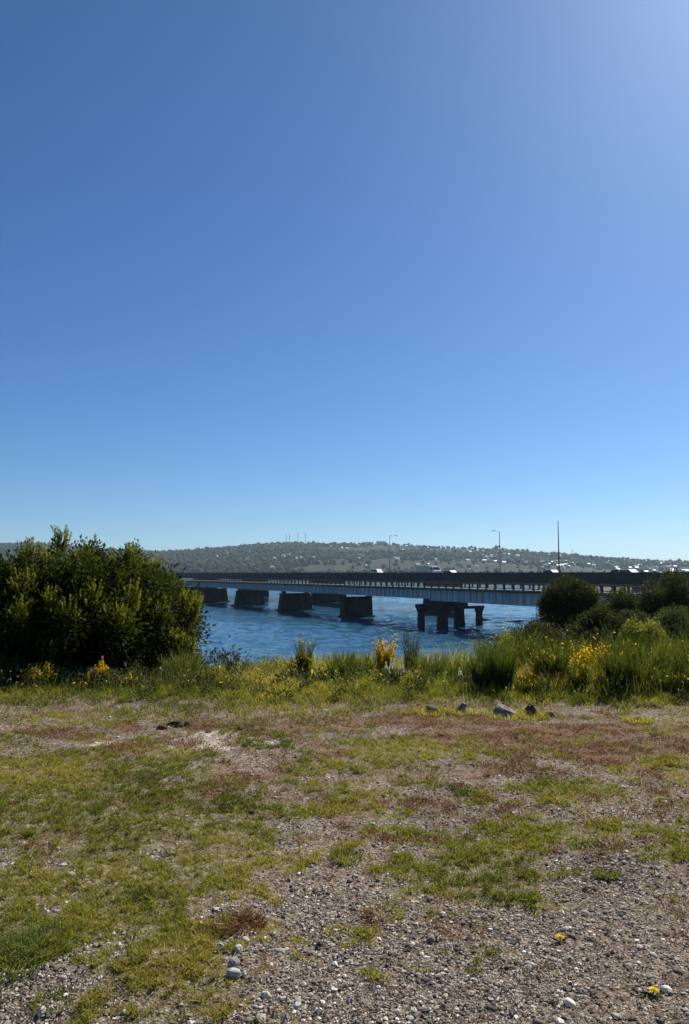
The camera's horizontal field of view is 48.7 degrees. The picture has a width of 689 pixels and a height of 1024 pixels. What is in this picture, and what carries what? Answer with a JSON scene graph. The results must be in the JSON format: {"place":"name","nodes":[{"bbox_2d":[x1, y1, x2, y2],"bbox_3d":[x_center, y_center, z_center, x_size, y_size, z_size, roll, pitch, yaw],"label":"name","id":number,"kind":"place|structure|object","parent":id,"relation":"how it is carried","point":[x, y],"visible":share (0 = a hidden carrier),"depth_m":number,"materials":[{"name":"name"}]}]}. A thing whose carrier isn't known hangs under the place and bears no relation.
{"place":"outdoors","nodes":[
{"label":"outdoors","id":0,"kind":"place"},
{"bbox_2d":[52,578,585,666],"bbox_3d":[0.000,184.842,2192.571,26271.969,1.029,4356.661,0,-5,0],"label":"river","id":1,"kind":"structure","parent":0,"point":[257,631],"depth_m":125.50,"materials":[{"name":"blue liquid"}]},
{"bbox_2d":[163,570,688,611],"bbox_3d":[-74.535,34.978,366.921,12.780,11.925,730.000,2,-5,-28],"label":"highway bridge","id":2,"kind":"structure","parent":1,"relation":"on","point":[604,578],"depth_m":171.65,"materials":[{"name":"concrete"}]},
{"bbox_2d":[370,569,381,572],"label":"passenger van","id":3,"kind":"object","parent":2,"relation":"on","point":[375,570],"visible":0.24,"depth_m":212.84,"materials":[{"name":"white paint"}]},
{"bbox_2d":[389,535,396,571],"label":"street lamp","id":4,"kind":"object","parent":2,"relation":"on","point":[389,551],"visible":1,"depth_m":192.63,"materials":[{"name":"metal"}]},
{"bbox_2d":[417,565,440,571],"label":"box truck","id":5,"kind":"object","parent":2,"relation":"on","point":[429,568],"visible":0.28,"depth_m":189.36,"materials":[{"name":"green paint"}]},
{"bbox_2d":[492,530,500,571],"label":"street lamp","id":6,"kind":"object","parent":2,"relation":"on","point":[499,552],"visible":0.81,"depth_m":172.72,"materials":[{"name":"metal"}]},
{"bbox_2d":[558,526,559,571],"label":"bare mast","id":7,"kind":"object","parent":2,"relation":"on","point":[558,552],"visible":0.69,"depth_m":139.73,"materials":[{"name":"metal"}]},
{"bbox_2d":[619,569,637,571],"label":"car","id":8,"kind":"object","parent":2,"relation":"on","point":[626,570],"visible":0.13,"depth_m":129.69,"materials":[{"name":"white paint"}]},
{"bbox_2d":[0,587,688,1023],"bbox_3d":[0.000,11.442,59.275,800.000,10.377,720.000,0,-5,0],"label":"ground","id":9,"kind":"structure","parent":0,"point":[156,839],"depth_m":4.49,"materials":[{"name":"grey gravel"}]},
{"bbox_2d":[0,646,36,686],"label":"broom shrub","id":10,"kind":"object","parent":9,"relation":"on","point":[8,670],"visible":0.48,"depth_m":10.73,"materials":[{"name":"green plant"}]},
{"bbox_2d":[0,921,67,983],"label":"grass tussock","id":11,"kind":"object","parent":9,"relation":"on","point":[20,951],"depth_m":3.13,"materials":[{"name":"green plant"}]},
{"bbox_2d":[10,658,59,687],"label":"broom shrub","id":12,"kind":"object","parent":9,"relation":"on","point":[28,673],"visible":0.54,"depth_m":10.10,"materials":[{"name":"green plant"}]},
{"bbox_2d":[38,1006,45,1017],"bbox_3d":[-1.091,1.803,2.746,0.030,0.035,0.039,1,-5,-17],"label":"cobble","id":13,"kind":"object","parent":9,"relation":"on","point":[42,1011],"visible":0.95,"depth_m":2.73,"materials":[{"name":"stone"}]},
{"bbox_2d":[0,914,93,958],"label":"grass tussock","id":14,"kind":"object","parent":9,"relation":"on","point":[54,930],"depth_m":3.26,"materials":[{"name":"green plant"}]},
{"bbox_2d":[24,984,76,1013],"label":"grass tussock","id":15,"kind":"object","parent":9,"relation":"on","point":[45,996],"depth_m":2.81,"materials":[{"name":"green plant"}]},
{"bbox_2d":[63,669,87,680],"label":"broom shrub","id":16,"kind":"object","parent":9,"relation":"on","point":[76,674],"visible":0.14,"depth_m":10.77,"materials":[{"name":"green plant"}]},
{"bbox_2d":[75,656,134,689],"bbox_3d":[-3.162,2.151,10.075,0.791,0.487,0.690,0,-5,0],"label":"lupin","id":17,"kind":"object","parent":9,"relation":"on","point":[103,671],"visible":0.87,"depth_m":9.97,"materials":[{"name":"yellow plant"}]},
{"bbox_2d":[0,524,215,678],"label":"shrubby tree","id":18,"kind":"object","parent":9,"relation":"on","point":[118,604],"visible":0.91,"depth_m":11.46,"materials":[{"name":"green plant"}]},
{"bbox_2d":[106,672,148,688],"bbox_3d":[-2.850,2.258,10.064,0.631,0.278,0.517,0,-5,0],"label":"lupin","id":19,"kind":"object","parent":9,"relation":"on","point":[122,682],"visible":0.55,"depth_m":10.00,"materials":[{"name":"green plant"}]},
{"bbox_2d":[137,772,162,782],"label":"weed tuft","id":20,"kind":"object","parent":9,"relation":"on","point":[149,778],"visible":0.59,"depth_m":5.84,"materials":[{"name":"green plant"}]},
{"bbox_2d":[127,882,173,901],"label":"weed tuft","id":21,"kind":"object","parent":9,"relation":"on","point":[137,897],"visible":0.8,"depth_m":3.71,"materials":[{"name":"green plant"}]},
{"bbox_2d":[138,664,164,677],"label":"broom shrub","id":22,"kind":"object","parent":9,"relation":"on","point":[149,671],"visible":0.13,"depth_m":11.03,"materials":[{"name":"green plant"}]},
{"bbox_2d":[157,725,167,729],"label":"clod","id":23,"kind":"object","parent":9,"relation":"on","point":[161,727],"visible":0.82,"depth_m":7.75,"materials":[{"name":"soil"}]},
{"bbox_2d":[166,721,183,727],"bbox_3d":[-1.763,2.228,7.941,0.222,0.101,0.142,-1,-5,15],"label":"clod","id":24,"kind":"object","parent":9,"relation":"on","point":[175,724],"visible":0.69,"depth_m":7.90,"materials":[{"name":"soil"}]},
{"bbox_2d":[156,645,207,678],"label":"broom shrub","id":25,"kind":"object","parent":9,"relation":"on","point":[179,662],"visible":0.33,"depth_m":10.80,"materials":[{"name":"green plant"}]},
{"bbox_2d":[184,721,194,725],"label":"clod","id":26,"kind":"object","parent":9,"relation":"on","point":[187,723],"visible":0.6,"depth_m":7.96,"materials":[{"name":"soil"}]},
{"bbox_2d":[216,942,223,949],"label":"cobble","id":27,"kind":"object","parent":9,"relation":"on","point":[220,944],"visible":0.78,"depth_m":3.17,"materials":[{"name":"stone"}]},
{"bbox_2d":[226,967,240,978],"bbox_3d":[-0.433,1.795,2.947,0.060,0.060,0.040,1,-5,-9],"label":"cobble","id":28,"kind":"object","parent":9,"relation":"on","point":[234,972],"visible":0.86,"depth_m":2.93,"materials":[{"name":"stone"}]},
{"bbox_2d":[228,956,239,967],"bbox_3d":[-0.443,1.802,3.031,0.047,0.054,0.056,-2,-5,24],"label":"cobble","id":29,"kind":"object","parent":9,"relation":"on","point":[233,961],"visible":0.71,"depth_m":3.02,"materials":[{"name":"grey stone"}]},
{"bbox_2d":[221,644,250,680],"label":"leafy weed","id":30,"kind":"object","parent":9,"relation":"on","point":[235,659],"visible":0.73,"depth_m":10.69,"materials":[{"name":"green plant"}]},
{"bbox_2d":[233,944,242,951],"bbox_3d":[-0.442,1.807,3.141,0.039,0.043,0.042,-3,-5,32],"label":"cobble","id":31,"kind":"object","parent":9,"relation":"on","point":[237,949],"visible":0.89,"depth_m":3.13,"materials":[{"name":"stone"}]},
{"bbox_2d":[206,906,272,936],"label":"dry tuft","id":32,"kind":"object","parent":9,"relation":"on","point":[241,917],"visible":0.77,"depth_m":3.41,"materials":[{"name":"plant"}]},
{"bbox_2d":[247,809,258,814],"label":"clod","id":33,"kind":"object","parent":9,"relation":"on","point":[252,812],"visible":0.66,"depth_m":5.11,"materials":[{"name":"soil"}]},
{"bbox_2d":[261,991,270,997],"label":"cobble","id":34,"kind":"object","parent":9,"relation":"on","point":[266,992],"visible":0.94,"depth_m":2.81,"materials":[{"name":"stone"}]},
{"bbox_2d":[292,1002,300,1008],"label":"cobble","id":35,"kind":"object","parent":9,"relation":"on","point":[295,1005],"visible":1,"depth_m":2.74,"materials":[{"name":"stone"}]},
{"bbox_2d":[291,632,317,680],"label":"broom shrub","id":36,"kind":"object","parent":9,"relation":"on","point":[302,658],"visible":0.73,"depth_m":11.01,"materials":[{"name":"green plant"}]},
{"bbox_2d":[1,667,629,698],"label":"wildflower stalks","id":37,"kind":"object","parent":9,"relation":"on","point":[299,675],"visible":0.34,"depth_m":9.72,"materials":[{"name":"green plant"}]},
{"bbox_2d":[1,666,683,689],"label":"white wildflowers","id":38,"kind":"object","parent":37,"relation":"attached to","point":[294,678],"visible":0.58,"depth_m":9.74,"materials":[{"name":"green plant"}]},
{"bbox_2d":[322,644,357,682],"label":"broom shrub","id":39,"kind":"object","parent":9,"relation":"on","point":[341,663],"visible":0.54,"depth_m":11.10,"materials":[{"name":"green plant"}]},
{"bbox_2d":[0,650,688,704],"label":"leafy undergrowth","id":40,"kind":"object","parent":9,"relation":"on","point":[207,685],"visible":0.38,"depth_m":9.95,"materials":[{"name":"green plant"}]},
{"bbox_2d":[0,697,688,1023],"bbox_3d":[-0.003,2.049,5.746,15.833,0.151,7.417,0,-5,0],"label":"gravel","id":41,"kind":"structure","parent":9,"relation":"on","point":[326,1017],"depth_m":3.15,"materials":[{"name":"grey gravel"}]},
{"bbox_2d":[0,645,688,700],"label":"broom seedlings","id":42,"kind":"object","parent":9,"relation":"on","point":[245,687],"visible":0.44,"depth_m":9.84,"materials":[{"name":"green plant"}]},
{"bbox_2d":[0,665,688,685],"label":"yellow wildflowers","id":43,"kind":"object","parent":9,"relation":"on","point":[283,677],"visible":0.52,"depth_m":9.94,"materials":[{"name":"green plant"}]},
{"bbox_2d":[0,690,688,1023],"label":"russet ground cover","id":44,"kind":"object","parent":9,"relation":"on","point":[511,764],"visible":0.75,"depth_m":6.05,"materials":[{"name":"brown plant"}]},
{"bbox_2d":[3,704,688,1023],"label":"loose stones","id":45,"kind":"object","parent":9,"relation":"on","point":[569,1002],"visible":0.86,"depth_m":3.14,"materials":[{"name":"grey stone"}]},
{"bbox_2d":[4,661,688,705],"bbox_3d":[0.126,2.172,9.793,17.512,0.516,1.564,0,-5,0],"label":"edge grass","id":46,"kind":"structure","parent":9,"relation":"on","point":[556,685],"depth_m":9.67,"materials":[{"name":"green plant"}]},
{"bbox_2d":[326,844,367,864],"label":"grass tussock","id":47,"kind":"object","parent":9,"relation":"on","point":[337,853],"depth_m":4.28,"materials":[{"name":"green plant"}]},
{"bbox_2d":[348,649,376,678],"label":"broom shrub","id":48,"kind":"object","parent":9,"relation":"on","point":[364,656],"visible":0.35,"depth_m":11.22,"materials":[{"name":"green plant"}]},
{"bbox_2d":[371,632,398,671],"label":"broom shrub","id":49,"kind":"object","parent":9,"relation":"on","point":[381,657],"visible":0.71,"depth_m":11.11,"materials":[{"name":"yellow plant"}]},
{"bbox_2d":[360,898,411,922],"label":"grass tussock","id":50,"kind":"object","parent":9,"relation":"on","point":[386,906],"depth_m":3.55,"materials":[{"name":"green plant"}]},
{"bbox_2d":[375,657,407,685],"bbox_3d":[0.663,2.222,10.451,0.558,0.464,0.504,0,-5,0],"label":"lupin","id":51,"kind":"object","parent":9,"relation":"on","point":[398,671],"visible":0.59,"depth_m":10.41,"materials":[{"name":"grey plant"}]},
{"bbox_2d":[385,851,415,865],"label":"dry tuft","id":52,"kind":"object","parent":9,"relation":"on","point":[400,857],"visible":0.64,"depth_m":4.27,"materials":[{"name":"green plant"}]},
{"bbox_2d":[400,624,421,668],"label":"dark shrub","id":53,"kind":"object","parent":9,"relation":"on","point":[412,650],"visible":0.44,"depth_m":11.45,"materials":[{"name":"green plant"}]},
{"bbox_2d":[410,1007,416,1013],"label":"cobble","id":54,"kind":"object","parent":9,"relation":"on","point":[412,1009],"visible":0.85,"depth_m":2.73,"materials":[{"name":"stone"}]},
{"bbox_2d":[157,637,679,677],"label":"bank grass","id":55,"kind":"structure","parent":9,"relation":"on","point":[371,656],"depth_m":14.50,"materials":[{"name":"green plant"}]},
{"bbox_2d":[179,577,663,628],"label":"girder bridge","id":56,"kind":"structure","parent":9,"relation":"on","point":[446,596],"depth_m":145.25,"materials":[{"name":"grey paint"}]},
{"bbox_2d":[406,647,453,677],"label":"broom shrub","id":57,"kind":"object","parent":9,"relation":"on","point":[436,662],"visible":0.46,"depth_m":11.00,"materials":[{"name":"green plant"}]},
{"bbox_2d":[426,705,436,711],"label":"boulder","id":58,"kind":"object","parent":9,"relation":"on","point":[431,707],"visible":0.62,"depth_m":8.69,"materials":[{"name":"stone"}]},
{"bbox_2d":[186,615,688,668],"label":"bank scrub","id":59,"kind":"object","parent":9,"relation":"on","point":[594,642],"visible":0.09,"depth_m":16.38,"materials":[{"name":"green plant"}]},
{"bbox_2d":[443,653,471,678],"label":"broom shrub","id":60,"kind":"object","parent":9,"relation":"on","point":[451,669],"visible":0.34,"depth_m":10.70,"materials":[{"name":"green plant"}]},
{"bbox_2d":[445,781,470,790],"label":"weed tuft","id":61,"kind":"object","parent":9,"relation":"on","point":[456,786],"visible":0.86,"depth_m":5.67,"materials":[{"name":"green plant"}]},
{"bbox_2d":[444,668,472,686],"bbox_3d":[1.515,2.248,10.180,0.467,0.340,0.436,0,-5,0],"label":"lupin","id":62,"kind":"object","parent":9,"relation":"on","point":[457,678],"visible":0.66,"depth_m":10.11,"materials":[{"name":"grey plant"}]},
{"bbox_2d":[454,703,466,711],"bbox_3d":[1.333,2.284,8.780,0.115,0.202,0.072,35,1,-7],"label":"boulder","id":63,"kind":"object","parent":9,"relation":"on","point":[462,706],"visible":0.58,"depth_m":8.75,"materials":[{"name":"stone"}]},
{"bbox_2d":[462,642,499,690],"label":"grass clump","id":64,"kind":"object","parent":9,"relation":"on","point":[483,673],"visible":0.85,"depth_m":9.89,"materials":[{"name":"green plant"}]},
{"bbox_2d":[468,629,521,666],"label":"broom shrub","id":65,"kind":"object","parent":9,"relation":"on","point":[491,647],"visible":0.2,"depth_m":10.62,"materials":[{"name":"green plant"}]},
{"bbox_2d":[480,642,524,692],"bbox_3d":[2.074,2.022,9.907,0.584,0.723,0.608,0,-5,0],"label":"grass clump","id":66,"kind":"object","parent":9,"relation":"on","point":[507,668],"visible":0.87,"depth_m":9.82,"materials":[{"name":"green plant"}]},
{"bbox_2d":[492,703,518,716],"bbox_3d":[1.828,2.266,8.617,0.336,0.190,0.236,0,-5,0],"label":"boulder","id":67,"kind":"object","parent":9,"relation":"on","point":[500,708],"visible":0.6,"depth_m":8.55,"materials":[{"name":"stone"}]},
{"bbox_2d":[496,622,543,674],"bbox_3d":[2.546,2.059,11.072,0.827,0.958,0.794,-2,-5,20],"label":"broom shrub","id":68,"kind":"object","parent":9,"relation":"on","point":[526,651],"visible":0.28,"depth_m":10.94,"materials":[{"name":"green plant"}]},
{"bbox_2d":[509,671,546,692],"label":"broom shrub","id":69,"kind":"object","parent":9,"relation":"on","point":[525,683],"visible":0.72,"depth_m":9.69,"materials":[{"name":"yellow plant"}]},
{"bbox_2d":[525,703,536,715],"bbox_3d":[2.116,2.277,8.633,0.134,0.214,0.107,0,-5,-3],"label":"boulder","id":70,"kind":"object","parent":9,"relation":"on","point":[529,708],"visible":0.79,"depth_m":8.60,"materials":[{"name":"stone"}]},
{"bbox_2d":[505,617,566,653],"bbox_3d":[3.952,2.926,15.826,1.439,1.487,1.457,0,-5,0],"label":"evergreen bush","id":71,"kind":"object","parent":9,"relation":"on","point":[544,630],"visible":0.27,"depth_m":15.67,"materials":[{"name":"green plant"}]},
{"bbox_2d":[413,704,661,723],"bbox_3d":[2.117,2.259,8.550,2.742,0.130,0.593,-1,-5,8],"label":"grass patch","id":72,"kind":"object","parent":9,"relation":"on","point":[423,710],"visible":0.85,"depth_m":8.50,"materials":[{"name":"green plant"}]},
{"bbox_2d":[521,647,567,679],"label":"broom shrub","id":73,"kind":"object","parent":9,"relation":"on","point":[544,669],"visible":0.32,"depth_m":10.06,"materials":[{"name":"green plant"}]},
{"bbox_2d":[529,635,576,682],"bbox_3d":[2.765,2.006,10.114,0.600,0.835,0.581,-3,-5,32],"label":"broom shrub","id":74,"kind":"object","parent":9,"relation":"on","point":[543,656],"visible":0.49,"depth_m":10.04,"materials":[{"name":"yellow plant"}]},
{"bbox_2d":[550,934,567,944],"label":"dandelion","id":75,"kind":"object","parent":9,"relation":"on","point":[559,936],"visible":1,"depth_m":3.31,"materials":[{"name":"yellow plant"}]},
{"bbox_2d":[536,629,589,659],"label":"broom shrub","id":76,"kind":"object","parent":9,"relation":"on","point":[566,642],"visible":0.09,"depth_m":10.93,"materials":[{"name":"green plant"}]},
{"bbox_2d":[533,573,606,639],"bbox_3d":[7.097,3.693,23.750,2.353,3.668,2.324,0,-5,0],"label":"evergreen bush","id":77,"kind":"object","parent":9,"relation":"on","point":[563,599],"visible":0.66,"depth_m":23.40,"materials":[{"name":"green plant"}]},
{"bbox_2d":[559,646,588,673],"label":"broom shrub","id":78,"kind":"object","parent":9,"relation":"on","point":[580,660],"visible":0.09,"depth_m":10.19,"materials":[{"name":"yellow plant"}]},
{"bbox_2d":[558,656,596,691],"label":"broom shrub","id":79,"kind":"object","parent":9,"relation":"on","point":[583,676],"visible":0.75,"depth_m":9.74,"materials":[{"name":"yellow plant"}]},
{"bbox_2d":[568,637,612,671],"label":"broom shrub","id":80,"kind":"object","parent":9,"relation":"on","point":[590,650],"visible":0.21,"depth_m":10.58,"materials":[{"name":"yellow plant"}]},
{"bbox_2d":[567,603,631,652],"bbox_3d":[6.379,3.203,18.815,1.781,1.914,1.751,0,-5,0],"label":"evergreen bush","id":81,"kind":"object","parent":9,"relation":"on","point":[601,614],"visible":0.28,"depth_m":18.67,"materials":[{"name":"green plant"}]},
{"bbox_2d":[586,863,627,882],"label":"weed tuft","id":82,"kind":"object","parent":9,"relation":"on","point":[593,872],"visible":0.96,"depth_m":4.03,"materials":[{"name":"green plant"}]},
{"bbox_2d":[589,669,630,692],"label":"broom shrub","id":83,"kind":"object","parent":9,"relation":"on","point":[600,680],"visible":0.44,"depth_m":9.69,"materials":[{"name":"green plant"}]},
{"bbox_2d":[593,644,643,687],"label":"broom shrub","id":84,"kind":"object","parent":9,"relation":"on","point":[612,667],"visible":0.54,"depth_m":9.77,"materials":[{"name":"green plant"}]},
{"bbox_2d":[603,586,643,620],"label":"evergreen bush","id":85,"kind":"object","parent":9,"relation":"on","point":[623,600],"visible":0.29,"depth_m":28.36,"materials":[{"name":"green plant"}]},
{"bbox_2d":[597,627,652,663],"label":"broom shrub","id":86,"kind":"object","parent":9,"relation":"on","point":[622,646],"visible":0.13,"depth_m":10.53,"materials":[{"name":"green plant"}]},
{"bbox_2d":[619,607,648,625],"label":"evergreen bush","id":87,"kind":"object","parent":9,"relation":"on","point":[641,613],"visible":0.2,"depth_m":21.74,"materials":[{"name":"green plant"}]},
{"bbox_2d":[621,653,661,686],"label":"broom shrub","id":88,"kind":"object","parent":9,"relation":"on","point":[639,670],"visible":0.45,"depth_m":9.72,"materials":[{"name":"green plant"}]},
{"bbox_2d":[617,614,669,656],"bbox_3d":[5.245,2.417,13.338,0.932,1.251,0.881,-4,-6,39],"label":"evergreen bush","id":89,"kind":"object","parent":9,"relation":"on","point":[638,628],"visible":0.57,"depth_m":13.27,"materials":[{"name":"green plant"}]},
{"bbox_2d":[623,630,677,677],"bbox_3d":[4.172,2.023,10.350,0.773,0.887,0.852,0,-5,0],"label":"broom shrub","id":90,"kind":"object","parent":9,"relation":"on","point":[655,657],"visible":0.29,"depth_m":10.28,"materials":[{"name":"green plant"}]},
{"bbox_2d":[639,986,665,998],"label":"dandelion","id":91,"kind":"object","parent":9,"relation":"on","point":[654,989],"visible":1,"depth_m":2.87,"materials":[{"name":"yellow plant"}]},
{"bbox_2d":[649,952,656,957],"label":"cobble","id":92,"kind":"object","parent":9,"relation":"on","point":[651,954],"visible":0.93,"depth_m":3.15,"materials":[{"name":"stone"}]},
{"bbox_2d":[633,566,688,623],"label":"evergreen bush","id":93,"kind":"object","parent":9,"relation":"on","point":[666,593],"visible":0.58,"depth_m":26.35,"materials":[{"name":"green plant"}]},
{"bbox_2d":[642,601,688,645],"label":"evergreen bush","id":94,"kind":"object","parent":9,"relation":"on","point":[675,617],"visible":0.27,"depth_m":19.52,"materials":[{"name":"green plant"}]},
{"bbox_2d":[644,627,688,671],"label":"broom shrub","id":95,"kind":"object","parent":9,"relation":"on","point":[680,645],"visible":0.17,"depth_m":10.69,"materials":[{"name":"green plant"}]},
{"bbox_2d":[646,662,688,692],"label":"broom shrub","id":96,"kind":"object","parent":9,"relation":"on","point":[678,678],"visible":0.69,"depth_m":9.67,"materials":[{"name":"green plant"}]},
{"bbox_2d":[662,644,688,690],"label":"broom shrub","id":97,"kind":"object","parent":9,"relation":"on","point":[681,663],"visible":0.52,"depth_m":9.91,"materials":[{"name":"green plant"}]},
{"bbox_2d":[678,633,688,656],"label":"broom shrub","id":98,"kind":"object","parent":9,"relation":"on","point":[685,645],"visible":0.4,"depth_m":10.62,"materials":[{"name":"green plant"}]},
{"bbox_2d":[0,681,688,1023],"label":"short grass","id":99,"kind":"structure","parent":0,"point":[460,855],"depth_m":4.81,"materials":[{"name":"green plant"}]},
{"bbox_2d":[0,0,688,560],"label":"sky","id":100,"kind":"structure","parent":0,"point":[339,271],"materials":[{"name":"blue"}]},
{"bbox_2d":[5,651,688,705],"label":"tall grass","id":101,"kind":"structure","parent":0,"point":[405,674],"depth_m":9.96,"materials":[{"name":"green plant"}]},
{"bbox_2d":[37,544,688,577],"bbox_3d":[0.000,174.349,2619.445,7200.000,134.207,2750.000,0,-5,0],"label":"hills","id":102,"kind":"structure","parent":0,"point":[408,564],"depth_m":1773.02,"materials":[{"name":"green plant"}]},
{"bbox_2d":[0,541,688,572],"bbox_3d":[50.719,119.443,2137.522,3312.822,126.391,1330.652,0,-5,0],"label":"wood","id":103,"kind":"object","parent":102,"relation":"on","point":[260,559],"visible":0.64,"depth_m":2084.31,"materials":[{"name":"green plant"}]},
{"bbox_2d":[376,541,385,544],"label":"apartment block","id":104,"kind":"structure","parent":102,"relation":"on","point":[380,542],"depth_m":2692.77,"materials":[{"name":"stone"}]},
{"bbox_2d":[498,610,515,648],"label":"broom shrub","id":105,"kind":"object","parent":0,"point":[507,634],"visible":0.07,"depth_m":12.15,"materials":[{"name":"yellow plant"}]}
]}

